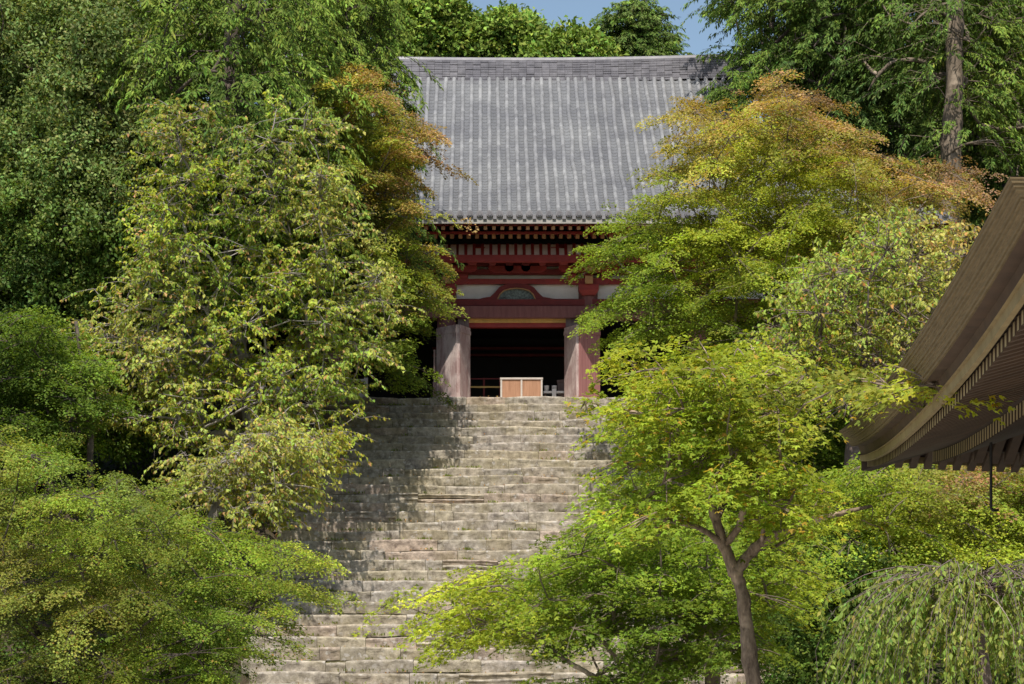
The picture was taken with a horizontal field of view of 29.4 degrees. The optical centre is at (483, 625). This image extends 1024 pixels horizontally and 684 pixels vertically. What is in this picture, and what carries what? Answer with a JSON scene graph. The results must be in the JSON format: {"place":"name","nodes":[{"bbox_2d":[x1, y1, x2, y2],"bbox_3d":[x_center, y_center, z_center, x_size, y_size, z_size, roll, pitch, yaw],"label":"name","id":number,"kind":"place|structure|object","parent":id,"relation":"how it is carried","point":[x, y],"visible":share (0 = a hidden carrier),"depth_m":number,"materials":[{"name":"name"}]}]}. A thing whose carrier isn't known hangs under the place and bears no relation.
{"place":"outdoors","nodes":[
{"label":"outdoors","id":0,"kind":"place"},
{"bbox_2d":[0,119,1023,683],"bbox_3d":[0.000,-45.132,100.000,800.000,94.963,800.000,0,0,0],"label":"ground","id":1,"kind":"structure","parent":0,"point":[244,679],"depth_m":50.93,"materials":[{"name":"green plant"}]},
{"bbox_2d":[0,6,120,332],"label":"broadleaf tree","id":2,"kind":"object","parent":1,"relation":"on","point":[107,328],"visible":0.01,"depth_m":77.37,"materials":[{"name":"green plant"}]},
{"bbox_2d":[0,304,146,659],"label":"maple tree","id":3,"kind":"object","parent":1,"relation":"on","point":[41,422],"visible":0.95,"depth_m":43.40,"materials":[{"name":"green plant"}]},
{"bbox_2d":[0,0,166,501],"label":"evergreen oak","id":4,"kind":"object","parent":1,"relation":"on","point":[37,188],"visible":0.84,"depth_m":50.17,"materials":[{"name":"green plant"}]},
{"bbox_2d":[0,244,178,495],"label":"evergreen shrub","id":5,"kind":"object","parent":1,"relation":"on","point":[123,445],"visible":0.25,"depth_m":50.53,"materials":[{"name":"green plant"}]},
{"bbox_2d":[106,0,259,369],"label":"broadleaf tree","id":6,"kind":"object","parent":1,"relation":"on","point":[149,17],"visible":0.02,"depth_m":92.15,"materials":[{"name":"green plant"}]},
{"bbox_2d":[0,424,367,683],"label":"maple tree","id":7,"kind":"object","parent":1,"relation":"on","point":[69,649],"visible":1,"depth_m":35.17,"materials":[{"name":"green plant"}]},
{"bbox_2d":[29,89,427,480],"bbox_3d":[-6.641,-8.945,49.387,10.366,10.794,8.042,0,0,0],"label":"cherry tree","id":8,"kind":"object","parent":1,"relation":"on","point":[188,377],"visible":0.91,"depth_m":48.03,"materials":[{"name":"cherry leaf"},{"name":"grey bark"}]},
{"bbox_2d":[65,0,408,468],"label":"cedar tree","id":9,"kind":"object","parent":1,"relation":"on","point":[229,78],"visible":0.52,"depth_m":50.67,"materials":[{"name":"green plant"}]},
{"bbox_2d":[147,402,389,538],"bbox_3d":[-5.286,-3.491,46.587,6.015,3.821,5.632,0,0,0],"label":"cherry tree","id":10,"kind":"object","parent":1,"relation":"on","point":[215,483],"visible":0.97,"depth_m":45.59,"materials":[{"name":"cherry leaf"},{"name":"grey bark"}]},
{"bbox_2d":[244,0,396,158],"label":"broadleaf tree","id":11,"kind":"object","parent":1,"relation":"on","point":[316,45],"visible":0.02,"depth_m":97.67,"materials":[{"name":"green plant"}]},
{"bbox_2d":[273,0,464,403],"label":"cedar tree","id":12,"kind":"object","parent":1,"relation":"on","point":[384,60],"visible":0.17,"depth_m":56.59,"materials":[{"name":"green plant"}]},
{"bbox_2d":[294,61,478,433],"bbox_3d":[-2.728,-10.474,53.755,5.607,10.586,7.465,0,0,-20],"label":"maple tree","id":13,"kind":"object","parent":1,"relation":"on","point":[384,180],"visible":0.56,"depth_m":52.75,"materials":[{"name":"green plant"}]},
{"bbox_2d":[385,0,483,56],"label":"broadleaf tree","id":14,"kind":"object","parent":1,"relation":"on","point":[439,28],"visible":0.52,"depth_m":95.03,"materials":[{"name":"green plant"}]},
{"bbox_2d":[461,0,553,57],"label":"broadleaf tree","id":15,"kind":"object","parent":1,"relation":"on","point":[510,30],"visible":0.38,"depth_m":95.55,"materials":[{"name":"green plant"}]},
{"bbox_2d":[0,377,1023,683],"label":"undergrowth","id":16,"kind":"object","parent":1,"relation":"on","point":[148,477],"visible":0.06,"depth_m":46.97,"materials":[{"name":"green plant"}]},
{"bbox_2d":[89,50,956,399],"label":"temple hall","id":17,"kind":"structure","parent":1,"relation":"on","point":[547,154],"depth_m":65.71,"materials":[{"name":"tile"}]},
{"bbox_2d":[436,325,470,398],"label":"pillar","id":18,"kind":"structure","parent":17,"relation":"in","point":[453,349],"depth_m":64.14,"materials":[{"name":"red wood"}]},
{"bbox_2d":[470,378,499,396],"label":"altar rail","id":19,"kind":"object","parent":17,"relation":"on","point":[483,386],"visible":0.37,"depth_m":66.44,"materials":[{"name":"brown paint"}]},
{"bbox_2d":[500,378,542,397],"bbox_3d":[1.231,-7.756,64.325,1.408,0.796,0.670,0,0,0],"label":"offertory box","id":20,"kind":"object","parent":17,"relation":"on","point":[513,387],"visible":0.85,"depth_m":64.03,"materials":[{"name":"brown wood"}]},
{"bbox_2d":[543,389,563,396],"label":"offering stand","id":21,"kind":"object","parent":17,"relation":"on","point":[553,392],"visible":0.48,"depth_m":65.30,"materials":[{"name":"white ceramic"}]},
{"bbox_2d":[557,379,563,396],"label":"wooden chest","id":22,"kind":"object","parent":17,"relation":"in","point":[560,385],"visible":0.54,"depth_m":65.80,"materials":[{"name":"brown wood"}]},
{"bbox_2d":[564,325,600,397],"bbox_3d":[3.250,-8.626,64.235,1.227,2.495,0.804,0,0,0],"label":"folding door","id":23,"kind":"structure","parent":17,"relation":"in","point":[576,359],"depth_m":64.14,"materials":[{"name":"red wood"}]},
{"bbox_2d":[241,396,826,683],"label":"stone stairs","id":24,"kind":"structure","parent":1,"relation":"on","point":[496,449],"depth_m":51.29,"materials":[{"name":"grey stone"}]},
{"bbox_2d":[243,395,745,683],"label":"weeds","id":25,"kind":"object","parent":24,"relation":"on","point":[382,578],"visible":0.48,"depth_m":50.32,"materials":[{"name":"green plant"}]},
{"bbox_2d":[519,15,629,57],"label":"broadleaf tree","id":26,"kind":"object","parent":1,"relation":"on","point":[573,39],"visible":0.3,"depth_m":90.35,"materials":[{"name":"green plant"}]},
{"bbox_2d":[589,0,694,56],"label":"cedar tree","id":27,"kind":"object","parent":1,"relation":"on","point":[638,33],"visible":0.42,"depth_m":94.26,"materials":[{"name":"green plant"}]},
{"bbox_2d":[602,330,911,565],"bbox_3d":[6.715,-3.398,46.003,7.912,7.698,8.228,0,0,0],"label":"maple tree","id":28,"kind":"object","parent":1,"relation":"on","point":[826,458],"visible":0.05,"depth_m":44.61,"materials":[{"name":"green plant"}]},
{"bbox_2d":[560,68,1008,450],"bbox_3d":[8.006,-10.055,51.231,11.900,10.610,11.396,0,0,0],"label":"maple tree","id":29,"kind":"object","parent":1,"relation":"on","point":[778,243],"visible":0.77,"depth_m":49.59,"materials":[{"name":"green plant"}]},
{"bbox_2d":[563,329,1016,683],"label":"maple tree","id":30,"kind":"object","parent":1,"relation":"on","point":[738,387],"visible":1,"depth_m":16.06,"materials":[{"name":"green plant"}]},
{"bbox_2d":[680,0,937,391],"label":"cypress tree","id":31,"kind":"object","parent":1,"relation":"on","point":[748,59],"visible":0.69,"depth_m":65.39,"materials":[{"name":"green plant"}]},
{"bbox_2d":[740,531,902,683],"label":"evergreen shrub","id":32,"kind":"object","parent":1,"relation":"on","point":[807,656],"visible":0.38,"depth_m":33.22,"materials":[{"name":"green plant"}]},
{"bbox_2d":[758,32,937,332],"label":"broadleaf tree","id":33,"kind":"object","parent":1,"relation":"on","point":[909,152],"visible":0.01,"depth_m":97.23,"materials":[{"name":"green plant"}]},
{"bbox_2d":[731,197,989,469],"bbox_3d":[8.957,-6.521,42.625,7.262,6.221,7.498,0,0,0],"label":"cherry tree","id":34,"kind":"object","parent":1,"relation":"on","point":[908,299],"visible":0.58,"depth_m":41.18,"materials":[{"name":"cherry leaf"},{"name":"bark"}]},
{"bbox_2d":[723,453,1023,683],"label":"maple tree","id":35,"kind":"object","parent":1,"relation":"on","point":[918,515],"visible":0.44,"depth_m":34.40,"materials":[{"name":"green plant"}]},
{"bbox_2d":[748,0,1023,292],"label":"cypress tree","id":36,"kind":"object","parent":1,"relation":"on","point":[949,32],"visible":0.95,"depth_m":63.70,"materials":[{"name":"green plant"}]},
{"bbox_2d":[844,0,1023,246],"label":"cypress tree","id":37,"kind":"object","parent":1,"relation":"on","point":[977,214],"visible":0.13,"depth_m":70.23,"materials":[{"name":"green plant"}]},
{"bbox_2d":[912,5,1023,268],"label":"broadleaf tree","id":38,"kind":"object","parent":1,"relation":"on","point":[979,135],"visible":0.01,"depth_m":95.64,"materials":[{"name":"green plant"}]},
{"bbox_2d":[137,0,932,122],"label":"sky","id":39,"kind":"structure","parent":0,"point":[553,9],"materials":[{"name":"blue"}]},
{"bbox_2d":[544,385,548,390],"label":"cup","id":40,"kind":"object","parent":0,"point":[546,387],"visible":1,"depth_m":65.35,"materials":[{"name":"white ceramic"}]},
{"label":"forecourt","id":41,"kind":"structure","parent":0,"visible":0},
{"bbox_2d":[352,487,853,683],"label":"maple tree","id":42,"kind":"object","parent":41,"relation":"on","point":[681,595],"visible":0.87,"depth_m":23.87,"materials":[{"name":"green plant"}]},
{"bbox_2d":[815,557,1023,683],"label":"weeping cherry","id":43,"kind":"object","parent":41,"relation":"on","point":[920,597],"visible":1,"depth_m":22.41,"materials":[{"name":"green weeping cherry leaves"},{"name":"bark"}]},
{"bbox_2d":[839,176,1023,472],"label":"pavilion","id":44,"kind":"structure","parent":41,"relation":"on","point":[967,345],"depth_m":11.54,"materials":[{"name":"brown wood"}]},
{"bbox_2d":[990,442,998,511],"bbox_3d":[3.978,-1.306,15.200,0.072,0.833,0.024,0,0,0],"label":"hanging rod","id":45,"kind":"object","parent":44,"relation":"hanging from","point":[993,510],"visible":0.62,"depth_m":15.19,"materials":[{"name":"metal"}]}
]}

